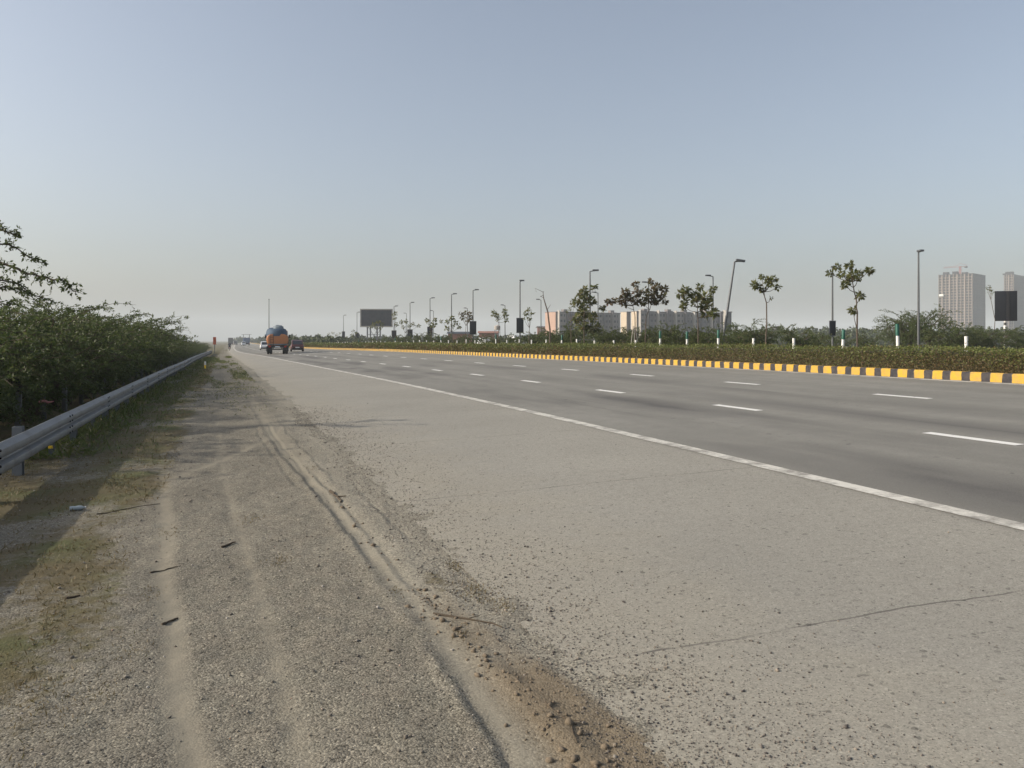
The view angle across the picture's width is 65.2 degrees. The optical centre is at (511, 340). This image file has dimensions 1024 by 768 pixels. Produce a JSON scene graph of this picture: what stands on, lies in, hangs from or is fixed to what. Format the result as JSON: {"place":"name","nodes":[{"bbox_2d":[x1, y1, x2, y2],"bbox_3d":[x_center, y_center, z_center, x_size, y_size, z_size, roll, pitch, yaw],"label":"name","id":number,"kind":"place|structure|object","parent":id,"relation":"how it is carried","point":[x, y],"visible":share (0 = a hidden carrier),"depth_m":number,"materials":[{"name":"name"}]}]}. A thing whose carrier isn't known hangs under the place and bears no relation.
{"place":"outdoors","nodes":[
{"label":"outdoors","id":0,"kind":"place"},
{"bbox_2d":[0,363,213,766],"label":"dry grass","id":1,"kind":"structure","parent":0,"point":[114,482],"depth_m":8.26,"materials":[{"name":"plant"}]},
{"bbox_2d":[2,356,271,465],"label":"grass","id":2,"kind":"structure","parent":0,"point":[210,359],"depth_m":23.63,"materials":[{"name":"plant"}]},
{"bbox_2d":[0,341,1018,767],"bbox_3d":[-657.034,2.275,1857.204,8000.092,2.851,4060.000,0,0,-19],"label":"ground","id":3,"kind":"structure","parent":0,"point":[176,681],"depth_m":4.67,"materials":[{"name":"soil"}]},
{"bbox_2d":[14,379,22,425],"bbox_3d":[-10.525,1.401,17.060,0.116,1.300,0.116,2,0,-22],"label":"boundary post","id":4,"kind":"object","parent":3,"relation":"on","point":[19,399],"visible":0.3,"depth_m":17.01,"materials":[{"name":"grey concrete"}]},
{"bbox_2d":[0,319,49,414],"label":"thorny shrub","id":5,"kind":"object","parent":3,"relation":"on","point":[22,376],"visible":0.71,"depth_m":14.48,"materials":[{"name":"green plant"}]},
{"bbox_2d":[0,309,56,395],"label":"thorny shrub","id":6,"kind":"object","parent":3,"relation":"on","point":[26,359],"visible":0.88,"depth_m":12.77,"materials":[{"name":"green plant"}]},
{"bbox_2d":[0,309,71,385],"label":"thorny shrub","id":7,"kind":"object","parent":3,"relation":"on","point":[12,352],"visible":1,"depth_m":11.78,"materials":[{"name":"green plant"}]},
{"bbox_2d":[0,220,86,307],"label":"thorn tree","id":8,"kind":"object","parent":3,"relation":"on","point":[42,277],"visible":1,"depth_m":14.95,"materials":[{"name":"green plant"}]},
{"bbox_2d":[0,326,94,422],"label":"thorny shrub","id":9,"kind":"object","parent":3,"relation":"on","point":[39,378],"visible":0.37,"depth_m":17.36,"materials":[{"name":"green plant"}]},
{"bbox_2d":[5,302,110,333],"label":"thorny shrub","id":10,"kind":"object","parent":3,"relation":"on","point":[43,304],"visible":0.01,"depth_m":28.99,"materials":[{"name":"green plant"}]},
{"bbox_2d":[0,308,119,429],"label":"thorny shrub","id":11,"kind":"object","parent":3,"relation":"on","point":[14,412],"visible":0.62,"depth_m":16.32,"materials":[{"name":"green plant"}]},
{"bbox_2d":[62,377,67,410],"bbox_3d":[-12.288,1.401,21.971,0.116,1.300,0.116,0,-1,-9],"label":"boundary post","id":12,"kind":"object","parent":3,"relation":"on","point":[64,405],"visible":0.23,"depth_m":21.91,"materials":[{"name":"grey concrete"}]},
{"bbox_2d":[5,312,135,421],"bbox_3d":[-11.291,0.626,19.212,4.567,2.788,4.842,0,0,5],"label":"thorny shrub","id":13,"kind":"object","parent":3,"relation":"on","point":[79,377],"visible":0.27,"depth_m":19.14,"materials":[{"name":"green plant"}]},
{"bbox_2d":[0,289,154,414],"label":"thorny shrub","id":14,"kind":"object","parent":3,"relation":"on","point":[81,345],"visible":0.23,"depth_m":21.04,"materials":[{"name":"green plant"}]},
{"bbox_2d":[0,306,155,408],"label":"thorny shrub","id":15,"kind":"object","parent":3,"relation":"on","point":[99,377],"visible":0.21,"depth_m":23.16,"materials":[{"name":"green plant"}]},
{"bbox_2d":[7,314,154,400],"bbox_3d":[-14.275,0.593,25.147,6.278,2.901,4.902,0,0,10],"label":"thorny shrub","id":16,"kind":"object","parent":3,"relation":"on","point":[107,345],"visible":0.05,"depth_m":24.94,"materials":[{"name":"green plant"}]},
{"bbox_2d":[2,296,161,404],"bbox_3d":[-13.368,0.649,24.116,4.831,3.997,4.958,0,0,-10],"label":"thorny shrub","id":17,"kind":"object","parent":3,"relation":"on","point":[88,358],"visible":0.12,"depth_m":24.29,"materials":[{"name":"green plant"}]},
{"bbox_2d":[20,312,179,398],"bbox_3d":[-14.149,0.552,27.117,4.822,2.943,5.112,0,0,-32],"label":"thorny shrub","id":18,"kind":"object","parent":3,"relation":"on","point":[138,366],"visible":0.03,"depth_m":26.86,"materials":[{"name":"green plant"}]},
{"bbox_2d":[0,350,211,475],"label":"guardrail","id":19,"kind":"object","parent":3,"relation":"on","point":[19,447],"visible":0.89,"depth_m":12.44,"materials":[{"name":"metal"}]},
{"bbox_2d":[54,308,170,387],"bbox_3d":[-16.426,0.677,31.941,4.783,3.958,4.909,0,0,-32],"label":"thorny shrub","id":20,"kind":"object","parent":3,"relation":"on","point":[124,329],"visible":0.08,"depth_m":31.72,"materials":[{"name":"green plant"}]},
{"bbox_2d":[54,308,173,393],"bbox_3d":[-15.158,0.406,29.071,5.584,3.253,5.217,0,0,-8],"label":"thorny shrub","id":21,"kind":"object","parent":3,"relation":"on","point":[142,328],"visible":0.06,"depth_m":29.47,"materials":[{"name":"green plant"}]},
{"bbox_2d":[25,360,206,460],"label":"weeds","id":22,"kind":"object","parent":3,"relation":"on","point":[83,429],"visible":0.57,"depth_m":15.29,"materials":[{"name":"green plant"}]},
{"bbox_2d":[98,330,164,388],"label":"thorny shrub","id":23,"kind":"object","parent":3,"relation":"on","point":[147,350],"visible":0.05,"depth_m":31.14,"materials":[{"name":"green plant"}]},
{"bbox_2d":[90,311,176,375],"bbox_3d":[-19.551,0.607,39.874,5.215,4.205,5.081,0,0,-22],"label":"thorny shrub","id":24,"kind":"object","parent":3,"relation":"on","point":[149,336],"visible":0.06,"depth_m":40.85,"materials":[{"name":"green plant"}]},
{"bbox_2d":[112,329,171,383],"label":"thorny shrub","id":25,"kind":"object","parent":3,"relation":"on","point":[147,353],"visible":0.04,"depth_m":35.59,"materials":[{"name":"green plant"}]},
{"bbox_2d":[85,305,199,379],"bbox_3d":[-17.733,0.206,36.648,6.305,3.673,5.890,0,0,-25],"label":"thorny shrub","id":26,"kind":"object","parent":3,"relation":"on","point":[156,332],"visible":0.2,"depth_m":36.85,"materials":[{"name":"green plant"}]},
{"bbox_2d":[115,313,183,363],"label":"thorny shrub","id":27,"kind":"object","parent":3,"relation":"on","point":[155,328],"visible":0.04,"depth_m":44.88,"materials":[{"name":"green plant"}]},
{"bbox_2d":[133,329,187,375],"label":"thorny shrub","id":28,"kind":"object","parent":3,"relation":"on","point":[172,345],"visible":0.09,"depth_m":42.29,"materials":[{"name":"green plant"}]},
{"bbox_2d":[138,337,188,375],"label":"thorny shrub","id":29,"kind":"object","parent":3,"relation":"on","point":[165,357],"visible":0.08,"depth_m":44.01,"materials":[{"name":"green plant"}]},
{"bbox_2d":[144,334,182,373],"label":"thorny shrub","id":30,"kind":"object","parent":3,"relation":"on","point":[164,355],"visible":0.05,"depth_m":46.34,"materials":[{"name":"green plant"}]},
{"bbox_2d":[0,461,527,751],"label":"weeds","id":31,"kind":"object","parent":3,"relation":"on","point":[479,598],"visible":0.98,"depth_m":4.82,"materials":[{"name":"green plant"}]},
{"bbox_2d":[0,426,617,767],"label":"pebbles","id":32,"kind":"object","parent":3,"relation":"on","point":[322,709],"visible":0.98,"depth_m":4.90,"materials":[{"name":"gravel"}]},
{"bbox_2d":[360,309,392,340],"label":"billboard","id":33,"kind":"object","parent":3,"relation":"on","point":[368,317],"visible":0.77,"depth_m":254.92,"materials":[{"name":"metal"}]},
{"bbox_2d":[312,476,475,652],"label":"soil crumbs","id":34,"kind":"object","parent":3,"relation":"on","point":[442,619],"visible":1,"depth_m":5.49,"materials":[{"name":"brown soil"}]},
{"bbox_2d":[393,335,418,342],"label":"bush","id":35,"kind":"object","parent":3,"relation":"on","point":[409,338],"visible":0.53,"depth_m":109.75,"materials":[{"name":"green plant"}]},
{"bbox_2d":[409,331,431,342],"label":"bush","id":36,"kind":"object","parent":3,"relation":"on","point":[421,336],"visible":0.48,"depth_m":101.79,"materials":[{"name":"green plant"}]},
{"bbox_2d":[423,333,453,342],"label":"bush","id":37,"kind":"object","parent":3,"relation":"on","point":[433,339],"visible":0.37,"depth_m":94.14,"materials":[{"name":"green plant"}]},
{"bbox_2d":[439,315,461,331],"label":"young tree","id":38,"kind":"object","parent":3,"relation":"on","point":[449,320],"visible":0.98,"depth_m":78.05,"materials":[{"name":"green plant"}]},
{"bbox_2d":[439,334,464,342],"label":"bush","id":39,"kind":"object","parent":3,"relation":"on","point":[447,338],"visible":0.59,"depth_m":87.65,"materials":[{"name":"green plant"}]},
{"bbox_2d":[446,332,471,342],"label":"shed","id":40,"kind":"structure","parent":3,"relation":"on","point":[455,334],"depth_m":230.00,"materials":[{"name":"brick"}]},
{"bbox_2d":[458,311,472,342],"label":"young tree","id":41,"kind":"object","parent":3,"relation":"on","point":[468,319],"visible":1,"depth_m":73.63,"materials":[{"name":"green plant"}]},
{"bbox_2d":[433,612,501,626],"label":"dry twig","id":42,"kind":"object","parent":3,"relation":"on","point":[446,615],"visible":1,"depth_m":4.68,"materials":[{"name":"brown wood"}]},
{"bbox_2d":[457,333,478,342],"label":"bush","id":43,"kind":"object","parent":3,"relation":"on","point":[469,339],"visible":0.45,"depth_m":82.31,"materials":[{"name":"green plant"}]},
{"bbox_2d":[470,289,478,340],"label":"street lamp","id":44,"kind":"object","parent":3,"relation":"on","point":[472,327],"visible":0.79,"depth_m":90.35,"materials":[{"name":"metal"}]},
{"bbox_2d":[478,331,497,338],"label":"shed","id":45,"kind":"structure","parent":3,"relation":"on","point":[486,333],"depth_m":240.00,"materials":[{"name":"brick"}]},
{"bbox_2d":[491,308,508,342],"bbox_3d":[-0.996,-0.863,64.567,1.695,3.516,1.062,0,0,-19],"label":"young tree","id":46,"kind":"object","parent":3,"relation":"on","point":[504,312],"visible":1,"depth_m":64.57,"materials":[{"name":"green plant"}]},
{"bbox_2d":[488,335,512,343],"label":"bush","id":47,"kind":"object","parent":3,"relation":"on","point":[493,340],"visible":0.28,"depth_m":73.03,"materials":[{"name":"green plant"}]},
{"bbox_2d":[404,588,618,767],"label":"soil crumbs","id":48,"kind":"object","parent":3,"relation":"on","point":[575,758],"visible":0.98,"depth_m":3.57,"materials":[{"name":"brown soil"}]},
{"bbox_2d":[516,280,523,337],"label":"street lamp","id":49,"kind":"object","parent":3,"relation":"on","point":[519,324],"visible":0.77,"depth_m":75.75,"materials":[{"name":"metal"}]},
{"bbox_2d":[522,307,533,331],"bbox_3d":[1.188,-0.777,58.002,0.860,3.317,1.250,0,0,18],"label":"young tree","id":50,"kind":"object","parent":3,"relation":"on","point":[527,310],"visible":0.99,"depth_m":57.73,"materials":[{"name":"green plant"}]},
{"bbox_2d":[516,331,555,343],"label":"bush","id":51,"kind":"object","parent":3,"relation":"on","point":[534,341],"visible":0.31,"depth_m":63.81,"materials":[{"name":"green plant"}]},
{"bbox_2d":[535,288,550,345],"bbox_3d":[2.143,-1.376,55.514,1.142,4.508,0.263,0,0,-7],"label":"street lamp","id":52,"kind":"object","parent":3,"relation":"on","point":[548,319],"visible":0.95,"depth_m":55.47,"materials":[{"name":"grey metal"}]},
{"bbox_2d":[532,326,569,343],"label":"thorny shrub","id":53,"kind":"object","parent":3,"relation":"on","point":[542,334],"visible":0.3,"depth_m":61.43,"materials":[{"name":"green plant"}]},
{"bbox_2d":[541,329,585,345],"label":"bush","id":54,"kind":"object","parent":3,"relation":"on","point":[555,339],"visible":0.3,"depth_m":58.83,"materials":[{"name":"green plant"}]},
{"bbox_2d":[559,321,597,343],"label":"bush","id":55,"kind":"object","parent":3,"relation":"on","point":[568,334],"visible":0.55,"depth_m":57.15,"materials":[{"name":"green plant"}]},
{"bbox_2d":[545,309,620,342],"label":"apartment block","id":56,"kind":"structure","parent":3,"relation":"on","point":[608,320],"depth_m":436.79,"materials":[{"name":"beige concrete"}]},
{"bbox_2d":[570,284,606,342],"bbox_3d":[4.618,-1.285,48.896,2.196,4.311,1.959,0,0,16],"label":"young tree","id":57,"kind":"object","parent":3,"relation":"on","point":[585,297],"visible":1,"depth_m":48.80,"materials":[{"name":"green plant"}]},
{"bbox_2d":[589,269,598,340],"bbox_3d":[6.234,-2.224,61.117,0.790,6.415,0.228,0,0,0],"label":"street lamp","id":58,"kind":"object","parent":3,"relation":"on","point":[590,290],"visible":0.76,"depth_m":61.08,"materials":[{"name":"metal"}]},
{"bbox_2d":[581,330,625,343],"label":"thorny shrub","id":59,"kind":"object","parent":3,"relation":"on","point":[591,341],"visible":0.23,"depth_m":53.86,"materials":[{"name":"green plant"}]},
{"bbox_2d":[587,325,638,344],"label":"bush","id":60,"kind":"object","parent":3,"relation":"on","point":[600,339],"visible":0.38,"depth_m":51.50,"materials":[{"name":"green plant"}]},
{"bbox_2d":[605,328,637,346],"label":"bush","id":61,"kind":"object","parent":3,"relation":"on","point":[613,336],"visible":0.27,"depth_m":50.44,"materials":[{"name":"green plant"}]},
{"bbox_2d":[604,281,642,346],"bbox_3d":[6.003,-1.206,42.884,1.969,4.140,1.609,0,0,-19],"label":"young tree","id":62,"kind":"object","parent":3,"relation":"on","point":[625,300],"visible":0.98,"depth_m":42.72,"materials":[{"name":"green plant"}]},
{"bbox_2d":[620,312,630,332],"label":"apartment block","id":63,"kind":"structure","parent":3,"relation":"on","point":[626,320],"depth_m":425.86,"materials":[{"name":"beige concrete"}]},
{"bbox_2d":[233,325,1023,347],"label":"woodland","id":64,"kind":"object","parent":3,"relation":"on","point":[330,339],"visible":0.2,"depth_m":291.81,"materials":[{"name":"green plant"}]},
{"bbox_2d":[254,343,1023,383],"bbox_3d":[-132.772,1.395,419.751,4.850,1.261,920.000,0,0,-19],"label":"kerb","id":65,"kind":"structure","parent":3,"relation":"on","point":[967,376],"depth_m":25.61,"materials":[{"name":"paint"}]},
{"bbox_2d":[260,340,1023,373],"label":"hedge","id":66,"kind":"object","parent":3,"relation":"on","point":[978,359],"visible":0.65,"depth_m":26.98,"materials":[{"name":"green plant"}]},
{"bbox_2d":[624,326,670,346],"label":"bush","id":67,"kind":"object","parent":3,"relation":"on","point":[642,337],"visible":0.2,"depth_m":46.87,"materials":[{"name":"green plant"}]},
{"bbox_2d":[638,278,669,346],"bbox_3d":[7.568,-1.269,42.882,1.973,4.262,1.460,0,0,-19],"label":"young tree","id":68,"kind":"object","parent":3,"relation":"on","point":[655,301],"visible":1,"depth_m":42.84,"materials":[{"name":"green plant"}]},
{"bbox_2d":[640,321,686,345],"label":"bush","id":69,"kind":"object","parent":3,"relation":"on","point":[657,332],"visible":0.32,"depth_m":45.64,"materials":[{"name":"green plant"}]},
{"bbox_2d":[631,309,719,342],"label":"apartment block","id":70,"kind":"structure","parent":3,"relation":"on","point":[668,317],"depth_m":430.24,"materials":[{"name":"grey concrete"}]},
{"bbox_2d":[647,330,709,346],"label":"thorny shrub","id":71,"kind":"object","parent":3,"relation":"on","point":[664,337],"visible":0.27,"depth_m":44.66,"materials":[{"name":"green plant"}]},
{"bbox_2d":[661,325,719,347],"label":"bush","id":72,"kind":"object","parent":3,"relation":"on","point":[678,340],"visible":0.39,"depth_m":43.02,"materials":[{"name":"green plant"}]},
{"bbox_2d":[676,282,719,343],"bbox_3d":[8.674,-0.916,36.972,2.300,3.543,1.714,0,0,-19],"label":"young tree","id":73,"kind":"object","parent":3,"relation":"on","point":[700,298],"visible":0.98,"depth_m":36.98,"materials":[{"name":"green plant"}]},
{"bbox_2d":[685,324,729,347],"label":"bush","id":74,"kind":"object","parent":3,"relation":"on","point":[695,330],"visible":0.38,"depth_m":41.48,"materials":[{"name":"green plant"}]},
{"bbox_2d":[685,329,757,347],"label":"thorny shrub","id":75,"kind":"object","parent":3,"relation":"on","point":[728,340],"visible":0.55,"depth_m":40.39,"materials":[{"name":"green plant"}]},
{"bbox_2d":[720,310,731,332],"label":"apartment block","id":76,"kind":"structure","parent":3,"relation":"on","point":[722,315],"depth_m":405.31,"materials":[{"name":"beige concrete"}]},
{"bbox_2d":[720,259,744,347],"bbox_3d":[11.800,-1.690,43.000,0.660,5.420,0.228,8,0,0],"label":"street lamp","id":77,"kind":"object","parent":3,"relation":"on","point":[728,302],"visible":0.81,"depth_m":42.95,"materials":[{"name":"metal"}]},
{"bbox_2d":[719,319,790,347],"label":"thorny shrub","id":78,"kind":"object","parent":3,"relation":"on","point":[733,326],"visible":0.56,"depth_m":45.48,"materials":[{"name":"green plant"}]},
{"bbox_2d":[734,325,789,348],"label":"thorny shrub","id":79,"kind":"object","parent":3,"relation":"on","point":[758,339],"visible":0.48,"depth_m":45.57,"materials":[{"name":"green plant"}]},
{"bbox_2d":[749,273,782,348],"bbox_3d":[10.304,-0.940,32.297,1.489,3.581,0.927,0,0,-19],"label":"young tree","id":80,"kind":"object","parent":3,"relation":"on","point":[771,280],"visible":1,"depth_m":32.32,"materials":[{"name":"green plant"}]},
{"bbox_2d":[779,324,817,348],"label":"bush","id":81,"kind":"object","parent":3,"relation":"on","point":[797,338],"visible":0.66,"depth_m":47.69,"materials":[{"name":"green plant"}]},
{"bbox_2d":[791,331,831,346],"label":"bush","id":82,"kind":"object","parent":3,"relation":"on","point":[818,342],"visible":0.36,"depth_m":51.45,"materials":[{"name":"green plant"}]},
{"bbox_2d":[829,265,835,345],"bbox_3d":[22.533,-2.133,56.076,0.444,6.208,0.564,0,0,0],"label":"street lamp","id":83,"kind":"object","parent":3,"relation":"on","point":[832,327],"visible":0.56,"depth_m":56.17,"materials":[{"name":"metal"}]},
{"bbox_2d":[815,332,855,349],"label":"thorny shrub","id":84,"kind":"object","parent":3,"relation":"on","point":[835,341],"visible":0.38,"depth_m":57.84,"materials":[{"name":"green plant"}]},
{"bbox_2d":[825,259,875,346],"bbox_3d":[11.822,-0.998,27.890,1.649,3.697,1.208,0,0,-19],"label":"young tree","id":85,"kind":"object","parent":3,"relation":"on","point":[849,277],"visible":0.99,"depth_m":27.69,"materials":[{"name":"green plant"}]},
{"bbox_2d":[854,331,885,349],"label":"bush","id":86,"kind":"object","parent":3,"relation":"on","point":[861,340],"visible":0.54,"depth_m":49.85,"materials":[{"name":"green plant"}]},
{"bbox_2d":[870,314,916,349],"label":"thorny shrub","id":87,"kind":"object","parent":3,"relation":"on","point":[888,327],"visible":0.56,"depth_m":57.95,"materials":[{"name":"green plant"}]},
{"bbox_2d":[895,324,899,347],"bbox_3d":[11.934,0.221,24.742,0.112,1.468,0.107,0,-2,-19],"label":"marker post","id":88,"kind":"object","parent":3,"relation":"on","point":[897,333],"visible":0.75,"depth_m":24.72,"materials":[{"name":"white paint"}]},
{"bbox_2d":[878,309,949,347],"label":"thorny shrub","id":89,"kind":"object","parent":3,"relation":"on","point":[906,339],"visible":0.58,"depth_m":56.61,"materials":[{"name":"green plant"}]},
{"bbox_2d":[916,249,923,350],"bbox_3d":[25.014,-2.297,49.061,0.260,6.517,0.564,0,0,0],"label":"street lamp","id":90,"kind":"object","parent":3,"relation":"on","point":[918,305],"visible":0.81,"depth_m":49.18,"materials":[{"name":"metal"}]},
{"bbox_2d":[897,304,969,349],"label":"thorny shrub","id":91,"kind":"object","parent":3,"relation":"on","point":[925,323],"visible":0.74,"depth_m":54.65,"materials":[{"name":"green plant"}]},
{"bbox_2d":[921,322,983,350],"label":"bush","id":92,"kind":"object","parent":3,"relation":"on","point":[952,340],"visible":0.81,"depth_m":51.70,"materials":[{"name":"green plant"}]},
{"bbox_2d":[938,271,984,330],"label":"apartment tower","id":93,"kind":"structure","parent":3,"relation":"on","point":[964,292],"depth_m":911.55,"materials":[{"name":"white paint"}]},
{"bbox_2d":[948,326,1008,349],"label":"bush","id":94,"kind":"object","parent":3,"relation":"on","point":[985,339],"visible":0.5,"depth_m":54.33,"materials":[{"name":"green plant"}]},
{"bbox_2d":[970,325,1023,350],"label":"thorny shrub","id":95,"kind":"object","parent":3,"relation":"on","point":[1007,337],"visible":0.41,"depth_m":57.66,"materials":[{"name":"green plant"}]},
{"bbox_2d":[995,291,1016,344],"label":"roadside board","id":96,"kind":"object","parent":3,"relation":"on","point":[1005,306],"visible":0.87,"depth_m":69.94,"materials":[{"name":"black metal"}]},
{"bbox_2d":[992,327,1023,349],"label":"bush","id":97,"kind":"object","parent":3,"relation":"on","point":[1017,344],"visible":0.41,"depth_m":59.88,"materials":[{"name":"green plant"}]},
{"bbox_2d":[0,0,1023,340],"label":"sky","id":98,"kind":"structure","parent":0,"point":[208,162],"materials":[{"name":"blue"}]},
{"bbox_2d":[229,342,1023,767],"bbox_3d":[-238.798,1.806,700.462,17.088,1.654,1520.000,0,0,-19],"label":"road","id":99,"kind":"structure","parent":0,"point":[819,572],"depth_m":6.58,"materials":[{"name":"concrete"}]},
{"bbox_2d":[265,325,289,353],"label":"tanker truck","id":100,"kind":"object","parent":99,"relation":"on","point":[278,336],"visible":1,"depth_m":88.06,"materials":[{"name":"orange metal"}]},
{"bbox_2d":[290,340,303,351],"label":"car","id":101,"kind":"object","parent":99,"relation":"on","point":[297,345],"visible":0.95,"depth_m":102.34,"materials":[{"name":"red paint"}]},
{"bbox_2d":[234,346,1023,529],"bbox_3d":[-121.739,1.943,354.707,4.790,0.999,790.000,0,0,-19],"label":"edge line","id":102,"kind":"object","parent":99,"relation":"on","point":[980,516],"visible":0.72,"depth_m":8.80,"materials":[{"name":"paint"}]},
{"bbox_2d":[259,344,1023,384],"bbox_3d":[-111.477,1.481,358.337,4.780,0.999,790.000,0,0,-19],"label":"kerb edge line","id":103,"kind":"object","parent":99,"relation":"on","point":[760,370],"visible":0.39,"depth_m":24.72,"materials":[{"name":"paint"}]},
{"bbox_2d":[926,432,1022,444],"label":"lane marking","id":104,"kind":"object","parent":99,"relation":"on","point":[978,439],"visible":1,"depth_m":10.59,"materials":[{"name":"paint"}]},
{"bbox_2d":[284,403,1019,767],"bbox_3d":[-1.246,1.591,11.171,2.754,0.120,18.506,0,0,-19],"label":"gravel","id":105,"kind":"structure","parent":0,"point":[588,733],"depth_m":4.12,"materials":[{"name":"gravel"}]},
{"bbox_2d":[1003,272,1023,329],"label":"apartment tower","id":106,"kind":"structure","parent":0,"point":[1013,281],"depth_m":967.20,"materials":[{"name":"white concrete"}]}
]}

